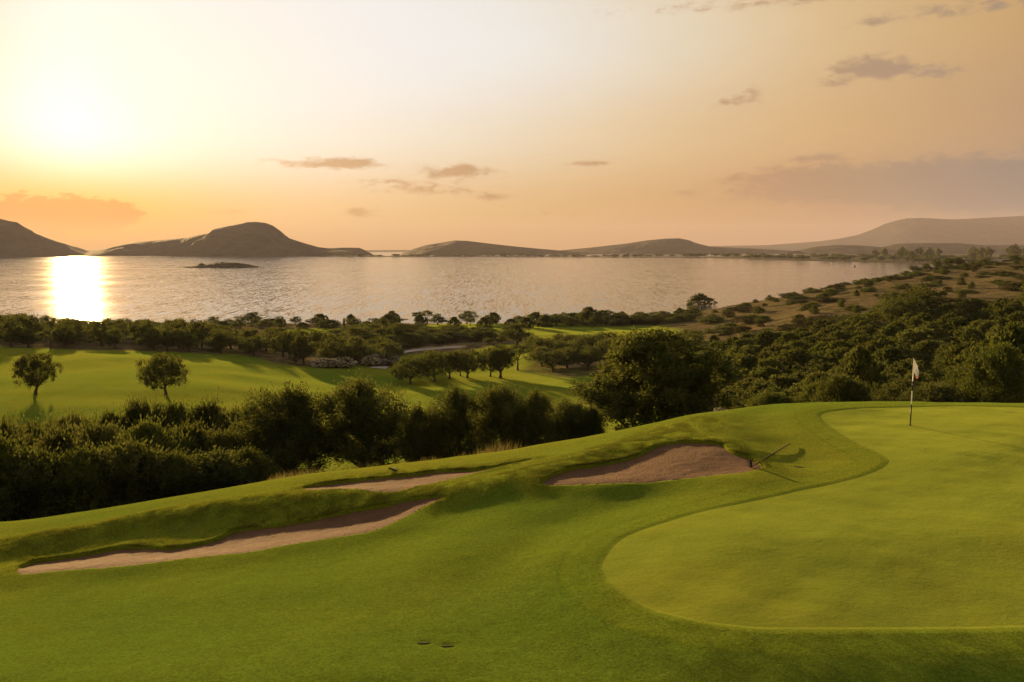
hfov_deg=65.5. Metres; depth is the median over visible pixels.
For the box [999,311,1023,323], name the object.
scrub bush
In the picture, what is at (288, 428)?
olive tree
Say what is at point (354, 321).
olive tree
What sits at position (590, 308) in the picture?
scrub bush
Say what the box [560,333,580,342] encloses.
olive tree
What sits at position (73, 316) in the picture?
wood tree
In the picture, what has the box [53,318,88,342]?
wood tree
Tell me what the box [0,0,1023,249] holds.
sky
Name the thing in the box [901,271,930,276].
field shrub
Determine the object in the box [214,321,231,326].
scrub bush
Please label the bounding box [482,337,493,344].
olive tree
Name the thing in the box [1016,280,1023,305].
broadleaf tree
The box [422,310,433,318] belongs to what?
sparse tree
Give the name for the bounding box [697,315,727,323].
field shrub
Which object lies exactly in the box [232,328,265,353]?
wood tree
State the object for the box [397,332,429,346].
olive tree
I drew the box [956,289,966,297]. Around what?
field shrub
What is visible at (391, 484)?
sand bunker
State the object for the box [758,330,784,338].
scrub bush
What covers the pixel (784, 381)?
scrub bush
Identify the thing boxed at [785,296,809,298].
field shrub
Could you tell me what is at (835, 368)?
scrub bush
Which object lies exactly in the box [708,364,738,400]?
scrub bush
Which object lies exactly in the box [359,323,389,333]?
olive tree
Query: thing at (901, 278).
field shrub
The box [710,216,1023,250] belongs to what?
mountain
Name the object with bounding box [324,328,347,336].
wood tree
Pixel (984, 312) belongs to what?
scrub bush
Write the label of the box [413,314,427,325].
scrub bush
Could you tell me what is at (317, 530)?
sand bunker
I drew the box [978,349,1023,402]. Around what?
scrub bush
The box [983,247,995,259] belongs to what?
hazy tree
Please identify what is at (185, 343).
wood tree
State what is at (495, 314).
scrub bush
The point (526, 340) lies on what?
olive tree
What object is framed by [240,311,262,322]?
olive tree
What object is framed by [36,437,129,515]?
leafy shrub
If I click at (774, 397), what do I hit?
scrub bush
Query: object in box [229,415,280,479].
olive tree
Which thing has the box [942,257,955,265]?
olive tree
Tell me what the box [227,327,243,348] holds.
wood tree
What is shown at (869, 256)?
hazy tree
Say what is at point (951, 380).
scrub bush
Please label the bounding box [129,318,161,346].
wood tree
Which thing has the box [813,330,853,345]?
scrub bush
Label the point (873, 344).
scrub bush
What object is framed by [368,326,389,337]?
olive tree
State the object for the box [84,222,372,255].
headland hill
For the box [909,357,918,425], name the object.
flagstick
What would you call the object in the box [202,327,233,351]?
wood tree
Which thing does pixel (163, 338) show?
olive tree
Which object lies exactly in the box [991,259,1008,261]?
farm building
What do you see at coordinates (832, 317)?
field shrub
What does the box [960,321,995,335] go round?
scrub bush
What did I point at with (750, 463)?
bunker rake
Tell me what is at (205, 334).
wood tree
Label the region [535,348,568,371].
olive tree
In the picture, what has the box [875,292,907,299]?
field shrub
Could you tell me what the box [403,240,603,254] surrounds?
headland hill
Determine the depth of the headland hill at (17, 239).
3178.54 m
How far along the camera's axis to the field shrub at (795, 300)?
304.47 m
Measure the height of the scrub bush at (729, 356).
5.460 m
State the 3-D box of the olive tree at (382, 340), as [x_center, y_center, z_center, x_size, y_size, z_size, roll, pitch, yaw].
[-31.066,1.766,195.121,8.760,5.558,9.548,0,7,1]
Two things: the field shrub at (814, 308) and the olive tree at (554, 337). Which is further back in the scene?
the field shrub at (814, 308)
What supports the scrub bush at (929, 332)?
on the ground at (882, 523)
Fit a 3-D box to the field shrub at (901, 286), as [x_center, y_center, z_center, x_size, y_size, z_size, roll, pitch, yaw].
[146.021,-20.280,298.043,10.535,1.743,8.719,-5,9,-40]
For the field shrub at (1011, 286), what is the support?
on the ground at (882, 523)
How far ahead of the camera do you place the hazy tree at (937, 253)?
1856.39 m
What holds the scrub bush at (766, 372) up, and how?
on the ground at (882, 523)
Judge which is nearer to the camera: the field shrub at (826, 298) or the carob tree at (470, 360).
the carob tree at (470, 360)
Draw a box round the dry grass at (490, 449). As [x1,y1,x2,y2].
[11,439,525,518]
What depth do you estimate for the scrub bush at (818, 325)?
154.81 m
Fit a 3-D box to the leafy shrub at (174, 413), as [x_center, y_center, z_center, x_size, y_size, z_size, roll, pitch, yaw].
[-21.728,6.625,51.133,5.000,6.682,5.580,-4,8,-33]
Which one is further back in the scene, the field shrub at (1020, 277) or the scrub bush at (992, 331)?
the field shrub at (1020, 277)
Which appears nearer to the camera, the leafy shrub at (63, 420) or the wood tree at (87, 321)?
the leafy shrub at (63, 420)
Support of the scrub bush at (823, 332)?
on the ground at (882, 523)
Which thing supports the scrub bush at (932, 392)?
on the ground at (882, 523)
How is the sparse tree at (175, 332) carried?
on the ground at (882, 523)
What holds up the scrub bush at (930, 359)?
on the ground at (882, 523)
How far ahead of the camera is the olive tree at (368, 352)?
184.26 m
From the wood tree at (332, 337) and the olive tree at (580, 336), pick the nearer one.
the wood tree at (332, 337)
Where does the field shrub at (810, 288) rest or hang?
on the ground at (882, 523)
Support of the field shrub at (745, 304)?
on the ground at (882, 523)
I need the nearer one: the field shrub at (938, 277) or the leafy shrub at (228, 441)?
the leafy shrub at (228, 441)
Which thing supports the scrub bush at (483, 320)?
on the ground at (882, 523)
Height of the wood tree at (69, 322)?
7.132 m
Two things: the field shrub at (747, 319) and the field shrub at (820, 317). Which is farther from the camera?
the field shrub at (747, 319)
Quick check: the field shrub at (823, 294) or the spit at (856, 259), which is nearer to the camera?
the field shrub at (823, 294)
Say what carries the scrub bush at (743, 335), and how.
on the ground at (882, 523)
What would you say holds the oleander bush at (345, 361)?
on the ground at (882, 523)
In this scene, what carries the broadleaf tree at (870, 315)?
on the ground at (882, 523)
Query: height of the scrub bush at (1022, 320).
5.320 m
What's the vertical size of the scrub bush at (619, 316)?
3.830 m
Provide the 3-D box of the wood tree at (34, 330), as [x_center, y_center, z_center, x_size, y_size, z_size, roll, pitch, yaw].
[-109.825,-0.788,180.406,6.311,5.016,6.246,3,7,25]
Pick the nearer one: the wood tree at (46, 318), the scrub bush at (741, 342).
the scrub bush at (741, 342)
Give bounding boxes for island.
[179,262,260,267]
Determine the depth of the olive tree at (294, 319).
313.00 m
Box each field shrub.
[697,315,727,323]
[704,326,739,334]
[709,335,718,341]
[715,322,740,329]
[722,311,735,317]
[727,306,753,311]
[729,315,758,323]
[732,325,752,333]
[738,302,752,307]
[746,330,773,334]
[752,306,765,312]
[753,315,774,321]
[755,319,764,326]
[764,297,779,300]
[776,323,811,331]
[781,294,803,297]
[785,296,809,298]
[788,318,840,327]
[790,299,810,302]
[791,314,806,320]
[797,306,809,310]
[802,287,815,292]
[802,302,821,307]
[802,314,836,321]
[803,290,822,293]
[804,296,838,301]
[809,304,819,313]
[816,293,831,296]
[820,288,838,295]
[827,313,878,321]
[827,315,882,325]
[828,284,845,289]
[836,304,868,311]
[837,300,846,306]
[838,282,852,285]
[851,304,861,312]
[853,289,859,295]
[858,288,878,291]
[864,282,872,286]
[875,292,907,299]
[891,276,912,279]
[891,285,912,288]
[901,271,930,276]
[913,283,945,286]
[919,276,934,281]
[926,275,949,278]
[933,269,952,272]
[936,297,968,304]
[940,269,947,274]
[943,286,952,291]
[947,265,959,268]
[953,289,979,293]
[956,276,965,281]
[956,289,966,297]
[957,281,967,284]
[958,263,970,266]
[967,282,974,288]
[968,263,986,266]
[971,275,991,277]
[976,271,990,274]
[986,271,1022,276]
[993,280,1017,284]
[999,281,1022,290]
[1014,275,1023,279]
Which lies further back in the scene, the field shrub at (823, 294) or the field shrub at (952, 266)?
the field shrub at (952, 266)
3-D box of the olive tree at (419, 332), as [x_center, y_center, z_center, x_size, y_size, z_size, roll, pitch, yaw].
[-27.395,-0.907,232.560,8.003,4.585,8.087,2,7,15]
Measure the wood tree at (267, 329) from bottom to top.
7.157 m
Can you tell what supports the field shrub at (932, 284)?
on the ground at (882, 523)
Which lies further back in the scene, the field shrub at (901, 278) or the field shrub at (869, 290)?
the field shrub at (901, 278)
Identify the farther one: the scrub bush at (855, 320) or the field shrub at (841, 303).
the field shrub at (841, 303)
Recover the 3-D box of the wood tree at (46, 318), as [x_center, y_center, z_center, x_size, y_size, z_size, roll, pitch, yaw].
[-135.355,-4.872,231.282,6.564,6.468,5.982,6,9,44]
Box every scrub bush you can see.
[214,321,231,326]
[273,319,286,326]
[295,322,309,328]
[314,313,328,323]
[314,319,340,327]
[345,314,356,324]
[379,313,400,324]
[386,310,399,317]
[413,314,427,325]
[446,316,461,326]
[475,316,493,328]
[485,312,500,323]
[504,319,518,325]
[516,317,533,327]
[528,311,543,324]
[535,314,556,326]
[565,312,576,322]
[578,309,593,325]
[582,306,597,313]
[597,310,610,323]
[609,315,628,324]
[625,316,644,324]
[638,313,650,323]
[665,315,689,322]
[672,308,682,315]
[677,345,709,355]
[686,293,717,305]
[705,340,723,350]
[708,354,737,371]
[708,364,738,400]
[710,336,739,355]
[714,377,765,407]
[716,368,755,409]
[719,345,743,357]
[724,338,762,352]
[730,353,758,370]
[730,380,777,408]
[731,332,754,342]
[732,347,757,357]
[739,365,785,405]
[740,344,760,352]
[741,388,801,406]
[743,373,801,404]
[744,385,797,407]
[750,329,777,350]
[752,358,792,375]
[755,343,798,369]
[757,346,824,373]
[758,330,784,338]
[762,344,794,370]
[771,331,800,346]
[783,339,812,350]
[784,370,838,394]
[789,371,807,383]
[790,358,834,374]
[790,377,824,402]
[793,326,809,334]
[795,330,812,341]
[799,334,819,346]
[804,345,850,367]
[807,341,833,357]
[807,371,874,402]
[808,319,832,332]
[808,338,855,364]
[812,326,840,337]
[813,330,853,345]
[816,324,841,333]
[828,362,860,373]
[837,315,879,329]
[841,323,858,333]
[846,333,876,345]
[846,373,882,400]
[850,324,879,337]
[853,319,879,329]
[860,337,913,353]
[865,373,921,400]
[866,360,886,382]
[868,375,907,394]
[870,334,887,339]
[870,358,933,386]
[872,345,916,366]
[873,324,901,339]
[873,344,928,364]
[880,320,908,331]
[887,328,934,357]
[887,360,938,375]
[888,305,913,323]
[890,379,967,401]
[892,311,917,323]
[896,316,927,328]
[903,372,930,384]
[905,312,936,325]
[907,321,949,341]
[910,339,943,366]
[912,327,946,342]
[914,368,952,385]
[927,340,956,364]
[928,312,957,335]
[929,303,971,317]
[929,342,971,372]
[935,357,983,401]
[936,309,977,330]
[939,326,986,343]
[940,316,969,342]
[941,341,989,367]
[954,297,984,318]
[954,336,1023,402]
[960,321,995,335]
[963,298,988,319]
[963,319,993,329]
[972,302,1003,320]
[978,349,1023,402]
[983,323,1007,339]
[984,305,1019,320]
[985,316,1008,325]
[987,297,1012,304]
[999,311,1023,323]
[1000,297,1023,306]
[1003,302,1023,312]
[1015,319,1023,325]
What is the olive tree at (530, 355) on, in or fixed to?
on the ground at (882, 523)
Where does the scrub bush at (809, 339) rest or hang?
on the ground at (882, 523)
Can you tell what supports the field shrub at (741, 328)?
on the ground at (882, 523)
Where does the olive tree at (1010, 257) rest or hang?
on the ground at (882, 523)
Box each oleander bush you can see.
[310,357,339,367]
[328,356,356,367]
[361,355,382,366]
[372,351,399,365]
[709,406,727,411]
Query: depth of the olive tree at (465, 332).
248.36 m
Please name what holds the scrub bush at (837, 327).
on the ground at (882, 523)
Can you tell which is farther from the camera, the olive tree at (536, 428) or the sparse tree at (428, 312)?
the sparse tree at (428, 312)
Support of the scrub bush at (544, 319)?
on the ground at (882, 523)
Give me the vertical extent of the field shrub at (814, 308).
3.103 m
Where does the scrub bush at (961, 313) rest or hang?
on the ground at (882, 523)
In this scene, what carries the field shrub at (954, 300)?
on the ground at (882, 523)
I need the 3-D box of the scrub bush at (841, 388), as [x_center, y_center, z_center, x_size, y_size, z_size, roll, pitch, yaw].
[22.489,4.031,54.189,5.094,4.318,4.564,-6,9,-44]
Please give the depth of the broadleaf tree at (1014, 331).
58.05 m
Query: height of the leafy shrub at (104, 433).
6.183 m
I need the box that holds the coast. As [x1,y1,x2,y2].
[87,250,408,251]
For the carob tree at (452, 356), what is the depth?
159.93 m
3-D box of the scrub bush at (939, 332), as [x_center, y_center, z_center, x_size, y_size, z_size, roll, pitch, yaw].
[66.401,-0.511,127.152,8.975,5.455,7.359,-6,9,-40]
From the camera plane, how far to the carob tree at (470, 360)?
161.10 m
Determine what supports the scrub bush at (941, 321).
on the ground at (882, 523)
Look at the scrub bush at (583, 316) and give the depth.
302.45 m
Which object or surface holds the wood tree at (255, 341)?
on the ground at (882, 523)
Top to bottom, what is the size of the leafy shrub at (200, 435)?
5.253 m
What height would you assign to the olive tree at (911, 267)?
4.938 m
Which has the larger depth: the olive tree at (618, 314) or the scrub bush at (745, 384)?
the olive tree at (618, 314)
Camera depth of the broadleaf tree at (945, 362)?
60.56 m
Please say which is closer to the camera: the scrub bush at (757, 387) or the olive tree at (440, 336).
the scrub bush at (757, 387)
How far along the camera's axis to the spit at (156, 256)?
2967.97 m
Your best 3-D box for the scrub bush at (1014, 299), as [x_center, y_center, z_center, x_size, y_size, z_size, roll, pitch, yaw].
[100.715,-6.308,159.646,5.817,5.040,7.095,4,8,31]
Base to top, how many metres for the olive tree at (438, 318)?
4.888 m
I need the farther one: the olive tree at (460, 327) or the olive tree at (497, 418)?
the olive tree at (460, 327)
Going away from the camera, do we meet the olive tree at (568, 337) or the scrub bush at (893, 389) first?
the scrub bush at (893, 389)
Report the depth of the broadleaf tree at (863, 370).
66.17 m
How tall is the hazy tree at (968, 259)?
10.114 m
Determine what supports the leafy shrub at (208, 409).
on the ground at (882, 523)
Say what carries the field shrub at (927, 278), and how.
on the ground at (882, 523)
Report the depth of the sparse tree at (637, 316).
298.17 m
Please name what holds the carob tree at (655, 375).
on the ground at (882, 523)
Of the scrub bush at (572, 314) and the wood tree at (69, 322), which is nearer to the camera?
the wood tree at (69, 322)
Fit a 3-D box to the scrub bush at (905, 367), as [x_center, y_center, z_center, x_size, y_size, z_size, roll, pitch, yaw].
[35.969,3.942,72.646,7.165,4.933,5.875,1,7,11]
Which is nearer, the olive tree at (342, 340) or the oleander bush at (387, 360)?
the oleander bush at (387, 360)
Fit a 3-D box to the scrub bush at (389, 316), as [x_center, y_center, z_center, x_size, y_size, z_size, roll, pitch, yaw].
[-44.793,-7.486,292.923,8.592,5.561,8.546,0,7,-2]
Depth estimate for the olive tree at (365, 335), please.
211.52 m
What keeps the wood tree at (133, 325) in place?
on the ground at (882, 523)
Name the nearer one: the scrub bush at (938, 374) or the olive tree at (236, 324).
the scrub bush at (938, 374)
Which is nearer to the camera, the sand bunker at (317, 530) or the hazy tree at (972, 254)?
the sand bunker at (317, 530)
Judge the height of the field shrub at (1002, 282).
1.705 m
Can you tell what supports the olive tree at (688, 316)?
on the ground at (882, 523)
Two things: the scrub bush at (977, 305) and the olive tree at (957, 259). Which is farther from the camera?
the olive tree at (957, 259)
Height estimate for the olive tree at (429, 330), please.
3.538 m
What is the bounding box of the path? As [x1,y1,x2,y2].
[370,346,461,368]
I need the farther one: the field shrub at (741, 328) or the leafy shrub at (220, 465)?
the field shrub at (741, 328)
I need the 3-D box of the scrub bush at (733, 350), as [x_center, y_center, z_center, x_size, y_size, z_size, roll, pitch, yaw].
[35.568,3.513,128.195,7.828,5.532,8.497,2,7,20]
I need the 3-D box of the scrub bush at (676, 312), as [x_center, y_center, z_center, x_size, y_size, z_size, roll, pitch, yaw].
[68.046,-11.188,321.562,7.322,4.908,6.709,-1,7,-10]
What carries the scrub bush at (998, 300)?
on the ground at (882, 523)
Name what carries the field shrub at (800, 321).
on the ground at (882, 523)
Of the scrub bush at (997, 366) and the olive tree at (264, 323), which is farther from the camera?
the olive tree at (264, 323)
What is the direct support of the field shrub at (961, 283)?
on the ground at (882, 523)
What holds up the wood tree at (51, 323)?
on the ground at (882, 523)
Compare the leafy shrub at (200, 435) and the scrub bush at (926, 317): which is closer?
the leafy shrub at (200, 435)
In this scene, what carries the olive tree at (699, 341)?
on the ground at (882, 523)
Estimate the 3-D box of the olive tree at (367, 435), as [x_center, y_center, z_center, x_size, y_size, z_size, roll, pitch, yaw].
[-8.316,4.797,43.870,6.169,6.664,6.173,-4,8,-33]
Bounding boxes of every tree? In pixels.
[0,316,34,346]
[7,310,25,342]
[9,350,63,394]
[13,313,52,343]
[13,327,42,346]
[34,329,64,348]
[39,314,54,321]
[42,317,59,333]
[48,325,79,345]
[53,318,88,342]
[53,322,76,348]
[56,317,84,344]
[64,315,81,325]
[77,319,115,345]
[81,319,99,337]
[94,318,122,343]
[101,316,125,325]
[102,326,125,348]
[107,318,129,338]
[124,318,155,344]
[125,318,158,337]
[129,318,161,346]
[134,351,190,394]
[136,330,161,349]
[152,328,180,350]
[158,319,182,345]
[160,317,197,349]
[166,327,190,351]
[176,333,200,351]
[186,319,209,346]
[194,321,237,349]
[201,328,235,353]
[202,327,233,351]
[206,316,219,322]
[224,375,348,476]
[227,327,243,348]
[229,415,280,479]
[230,316,248,327]
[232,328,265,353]
[236,334,268,355]
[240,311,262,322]
[246,318,259,324]
[252,319,279,327]
[261,327,279,352]
[262,327,291,356]
[274,328,301,358]
[288,334,318,364]
[289,316,301,323]
[293,327,309,344]
[304,317,324,324]
[307,329,327,348]
[312,368,411,468]
[314,337,343,358]
[317,331,338,347]
[323,333,343,356]
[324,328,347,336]
[337,337,371,356]
[338,334,370,363]
[339,327,372,339]
[343,338,373,360]
[345,324,362,330]
[346,317,361,324]
[352,332,379,351]
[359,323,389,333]
[366,336,384,353]
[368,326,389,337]
[370,334,408,350]
[370,337,400,352]
[371,339,403,356]
[371,341,404,359]
[376,319,396,323]
[376,324,395,338]
[378,317,389,327]
[388,355,427,384]
[389,322,406,336]
[391,401,443,461]
[394,323,419,333]
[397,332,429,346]
[405,331,430,344]
[411,311,425,316]
[413,350,452,381]
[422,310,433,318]
[424,383,484,458]
[425,328,437,333]
[427,330,463,341]
[427,333,451,343]
[429,313,447,324]
[430,328,462,335]
[436,350,463,378]
[440,325,458,331]
[453,348,486,377]
[457,325,468,330]
[458,310,478,323]
[458,329,481,338]
[460,326,487,330]
[462,330,486,340]
[467,380,524,452]
[476,348,502,376]
[480,315,499,323]
[480,330,499,338]
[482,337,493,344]
[485,343,517,377]
[495,322,535,344]
[496,335,507,341]
[506,386,566,448]
[509,342,529,369]
[519,335,542,352]
[523,345,552,365]
[527,335,556,352]
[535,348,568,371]
[547,314,568,325]
[547,393,592,440]
[548,340,580,362]
[551,347,579,367]
[552,333,576,340]
[557,312,570,323]
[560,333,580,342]
[561,317,582,325]
[567,326,743,430]
[568,336,588,360]
[573,311,588,319]
[573,346,602,368]
[575,333,594,342]
[577,344,602,365]
[577,400,607,437]
[583,315,605,326]
[583,334,602,351]
[586,332,606,342]
[594,336,611,359]
[599,330,618,338]
[600,316,613,324]
[600,344,618,355]
[607,318,631,325]
[608,312,628,316]
[630,314,646,324]
[641,315,665,324]
[654,310,670,317]
[678,309,696,313]
[679,312,694,319]
[679,328,704,335]
[681,313,702,320]
[682,333,705,344]
[685,330,705,340]
[685,337,708,347]
[687,305,702,313]
[828,344,887,386]
[837,256,851,260]
[863,254,874,259]
[864,290,906,323]
[871,250,881,257]
[877,294,930,322]
[881,247,885,256]
[887,255,900,260]
[894,248,904,258]
[894,281,949,308]
[908,251,917,260]
[908,265,920,270]
[910,257,929,262]
[915,247,923,255]
[922,263,930,269]
[924,257,941,261]
[926,247,932,255]
[931,260,942,265]
[934,344,984,378]
[935,248,942,255]
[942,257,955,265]
[953,257,961,264]
[961,258,976,262]
[968,250,977,258]
[974,247,985,258]
[974,258,992,263]
[975,320,1023,359]
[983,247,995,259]
[1004,246,1010,255]
[1006,254,1021,261]
[1010,244,1022,254]
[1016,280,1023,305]
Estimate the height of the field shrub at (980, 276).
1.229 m
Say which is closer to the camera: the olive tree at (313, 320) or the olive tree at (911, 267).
the olive tree at (313, 320)
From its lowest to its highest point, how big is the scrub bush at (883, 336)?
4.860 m
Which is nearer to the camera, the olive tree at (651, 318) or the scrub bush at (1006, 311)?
the scrub bush at (1006, 311)
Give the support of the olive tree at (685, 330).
on the ground at (882, 523)
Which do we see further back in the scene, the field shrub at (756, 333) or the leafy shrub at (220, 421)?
the field shrub at (756, 333)
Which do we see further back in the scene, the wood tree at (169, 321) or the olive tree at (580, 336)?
the olive tree at (580, 336)
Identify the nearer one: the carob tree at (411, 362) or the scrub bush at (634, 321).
the carob tree at (411, 362)
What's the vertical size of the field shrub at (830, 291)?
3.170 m
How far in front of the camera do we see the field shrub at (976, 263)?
412.23 m
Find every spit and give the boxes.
[0,256,312,256]
[313,254,1022,263]
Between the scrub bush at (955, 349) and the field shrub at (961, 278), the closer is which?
the scrub bush at (955, 349)
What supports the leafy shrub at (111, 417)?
on the ground at (882, 523)
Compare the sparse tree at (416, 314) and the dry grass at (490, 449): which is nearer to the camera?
the dry grass at (490, 449)
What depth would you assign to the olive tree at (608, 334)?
219.94 m
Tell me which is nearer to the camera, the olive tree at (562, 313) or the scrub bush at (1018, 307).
the scrub bush at (1018, 307)
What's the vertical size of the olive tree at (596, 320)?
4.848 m
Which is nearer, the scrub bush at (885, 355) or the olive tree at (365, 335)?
the scrub bush at (885, 355)
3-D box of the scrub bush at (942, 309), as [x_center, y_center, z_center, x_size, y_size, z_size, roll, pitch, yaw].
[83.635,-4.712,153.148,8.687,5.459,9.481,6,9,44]
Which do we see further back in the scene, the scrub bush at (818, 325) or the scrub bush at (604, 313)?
the scrub bush at (604, 313)
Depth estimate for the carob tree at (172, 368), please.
109.30 m
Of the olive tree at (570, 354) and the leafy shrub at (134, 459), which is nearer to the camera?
the leafy shrub at (134, 459)
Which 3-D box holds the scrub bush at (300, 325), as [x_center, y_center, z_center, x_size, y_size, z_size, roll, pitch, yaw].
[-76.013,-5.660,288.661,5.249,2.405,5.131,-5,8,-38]
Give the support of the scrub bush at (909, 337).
on the ground at (882, 523)
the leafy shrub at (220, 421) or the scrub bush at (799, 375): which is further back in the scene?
the scrub bush at (799, 375)
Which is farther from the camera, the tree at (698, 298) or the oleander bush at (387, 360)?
the tree at (698, 298)
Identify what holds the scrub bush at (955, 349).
on the ground at (882, 523)
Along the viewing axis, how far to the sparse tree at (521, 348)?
176.33 m
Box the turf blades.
[0,487,1023,681]
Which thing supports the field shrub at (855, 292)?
on the ground at (882, 523)
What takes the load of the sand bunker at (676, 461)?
on the ground at (882, 523)
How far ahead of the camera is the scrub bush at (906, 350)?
102.09 m
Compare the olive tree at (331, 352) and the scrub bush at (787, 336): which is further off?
the olive tree at (331, 352)
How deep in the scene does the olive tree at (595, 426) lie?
42.66 m
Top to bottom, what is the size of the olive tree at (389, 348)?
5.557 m
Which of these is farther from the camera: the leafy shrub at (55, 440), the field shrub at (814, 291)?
the field shrub at (814, 291)
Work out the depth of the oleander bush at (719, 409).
35.09 m
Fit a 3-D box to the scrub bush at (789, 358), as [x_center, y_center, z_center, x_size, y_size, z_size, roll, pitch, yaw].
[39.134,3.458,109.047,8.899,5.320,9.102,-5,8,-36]
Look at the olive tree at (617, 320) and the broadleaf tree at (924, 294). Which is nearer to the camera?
the broadleaf tree at (924, 294)
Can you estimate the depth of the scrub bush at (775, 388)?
62.85 m
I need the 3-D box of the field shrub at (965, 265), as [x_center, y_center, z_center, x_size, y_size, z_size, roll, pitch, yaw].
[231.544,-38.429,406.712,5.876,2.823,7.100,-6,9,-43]
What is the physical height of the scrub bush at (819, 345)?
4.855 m
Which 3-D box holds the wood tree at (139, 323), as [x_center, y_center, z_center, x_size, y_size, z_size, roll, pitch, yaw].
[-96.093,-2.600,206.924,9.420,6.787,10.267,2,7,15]
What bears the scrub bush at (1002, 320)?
on the ground at (882, 523)
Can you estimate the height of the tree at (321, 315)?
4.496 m
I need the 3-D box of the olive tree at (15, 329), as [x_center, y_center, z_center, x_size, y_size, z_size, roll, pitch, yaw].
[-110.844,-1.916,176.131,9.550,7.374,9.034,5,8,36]
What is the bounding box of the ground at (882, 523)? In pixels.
[0,261,1023,681]
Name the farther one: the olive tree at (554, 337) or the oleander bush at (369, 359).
the olive tree at (554, 337)
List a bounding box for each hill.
[0,219,88,255]
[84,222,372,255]
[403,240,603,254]
[563,238,806,253]
[789,243,1023,253]
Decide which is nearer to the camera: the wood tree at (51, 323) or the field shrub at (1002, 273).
the wood tree at (51, 323)
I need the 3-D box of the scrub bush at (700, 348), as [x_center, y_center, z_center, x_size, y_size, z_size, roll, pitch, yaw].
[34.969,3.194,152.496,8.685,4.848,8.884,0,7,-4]
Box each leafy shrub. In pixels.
[0,398,41,517]
[0,422,39,520]
[0,442,89,521]
[7,414,68,447]
[27,406,92,506]
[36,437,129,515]
[39,405,109,438]
[66,406,124,451]
[70,435,178,511]
[86,400,129,433]
[101,408,202,500]
[118,392,162,436]
[131,445,221,502]
[150,393,204,435]
[160,445,262,496]
[164,411,226,455]
[186,385,226,434]
[191,416,246,455]
[206,398,252,436]
[219,439,288,488]
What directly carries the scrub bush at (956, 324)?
on the ground at (882, 523)
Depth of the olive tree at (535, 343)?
192.37 m
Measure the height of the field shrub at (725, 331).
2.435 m
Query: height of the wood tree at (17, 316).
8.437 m
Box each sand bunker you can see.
[18,497,442,573]
[304,468,492,491]
[542,443,760,484]
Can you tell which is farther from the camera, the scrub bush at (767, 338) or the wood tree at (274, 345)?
the wood tree at (274, 345)
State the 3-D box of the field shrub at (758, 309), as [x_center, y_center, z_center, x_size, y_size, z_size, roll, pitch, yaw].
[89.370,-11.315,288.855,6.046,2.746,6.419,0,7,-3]
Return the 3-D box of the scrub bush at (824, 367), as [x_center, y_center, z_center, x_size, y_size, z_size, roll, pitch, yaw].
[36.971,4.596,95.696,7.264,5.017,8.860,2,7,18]
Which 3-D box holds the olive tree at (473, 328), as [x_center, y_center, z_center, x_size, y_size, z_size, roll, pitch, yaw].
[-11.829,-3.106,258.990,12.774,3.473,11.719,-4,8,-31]
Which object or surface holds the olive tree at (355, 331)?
on the ground at (882, 523)
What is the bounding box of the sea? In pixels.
[0,252,954,323]
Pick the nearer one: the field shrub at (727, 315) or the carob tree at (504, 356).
the carob tree at (504, 356)
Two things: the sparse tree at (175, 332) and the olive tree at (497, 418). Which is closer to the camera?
the olive tree at (497, 418)
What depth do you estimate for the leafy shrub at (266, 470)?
36.09 m
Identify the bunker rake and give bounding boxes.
[748,443,790,467]
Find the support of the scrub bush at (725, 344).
on the ground at (882, 523)
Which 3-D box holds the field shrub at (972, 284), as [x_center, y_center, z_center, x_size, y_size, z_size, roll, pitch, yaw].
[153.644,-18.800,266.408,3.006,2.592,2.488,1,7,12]
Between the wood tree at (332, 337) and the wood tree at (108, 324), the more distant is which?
the wood tree at (108, 324)
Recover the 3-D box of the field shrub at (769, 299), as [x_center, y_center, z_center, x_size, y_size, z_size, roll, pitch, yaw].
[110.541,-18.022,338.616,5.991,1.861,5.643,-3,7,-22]
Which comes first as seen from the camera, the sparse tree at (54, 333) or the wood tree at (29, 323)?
the sparse tree at (54, 333)
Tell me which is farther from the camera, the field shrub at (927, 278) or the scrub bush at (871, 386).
the field shrub at (927, 278)
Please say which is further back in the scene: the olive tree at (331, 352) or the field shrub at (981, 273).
the field shrub at (981, 273)
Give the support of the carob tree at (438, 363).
on the ground at (882, 523)
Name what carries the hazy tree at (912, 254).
on the spit at (856, 259)
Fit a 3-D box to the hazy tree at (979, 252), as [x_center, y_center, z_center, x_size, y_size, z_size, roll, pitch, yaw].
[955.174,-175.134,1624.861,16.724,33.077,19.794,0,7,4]
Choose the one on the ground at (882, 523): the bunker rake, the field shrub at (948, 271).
the field shrub at (948, 271)
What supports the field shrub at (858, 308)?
on the ground at (882, 523)
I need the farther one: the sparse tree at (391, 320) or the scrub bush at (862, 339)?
the sparse tree at (391, 320)
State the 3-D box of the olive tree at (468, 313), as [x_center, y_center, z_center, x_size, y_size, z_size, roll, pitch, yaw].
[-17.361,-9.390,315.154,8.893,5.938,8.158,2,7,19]
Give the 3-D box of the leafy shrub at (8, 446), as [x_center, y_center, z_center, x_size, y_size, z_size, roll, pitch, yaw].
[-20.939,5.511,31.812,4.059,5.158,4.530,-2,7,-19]
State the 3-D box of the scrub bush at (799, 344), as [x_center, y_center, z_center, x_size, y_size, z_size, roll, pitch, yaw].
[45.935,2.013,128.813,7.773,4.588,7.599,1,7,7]
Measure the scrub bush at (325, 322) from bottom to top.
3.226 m
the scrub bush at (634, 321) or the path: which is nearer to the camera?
the path
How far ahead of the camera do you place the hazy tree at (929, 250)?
1923.47 m
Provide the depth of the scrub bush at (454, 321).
289.27 m
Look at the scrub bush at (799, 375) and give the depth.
82.13 m
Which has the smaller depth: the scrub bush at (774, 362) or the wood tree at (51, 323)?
the scrub bush at (774, 362)
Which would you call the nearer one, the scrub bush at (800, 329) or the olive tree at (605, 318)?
the scrub bush at (800, 329)

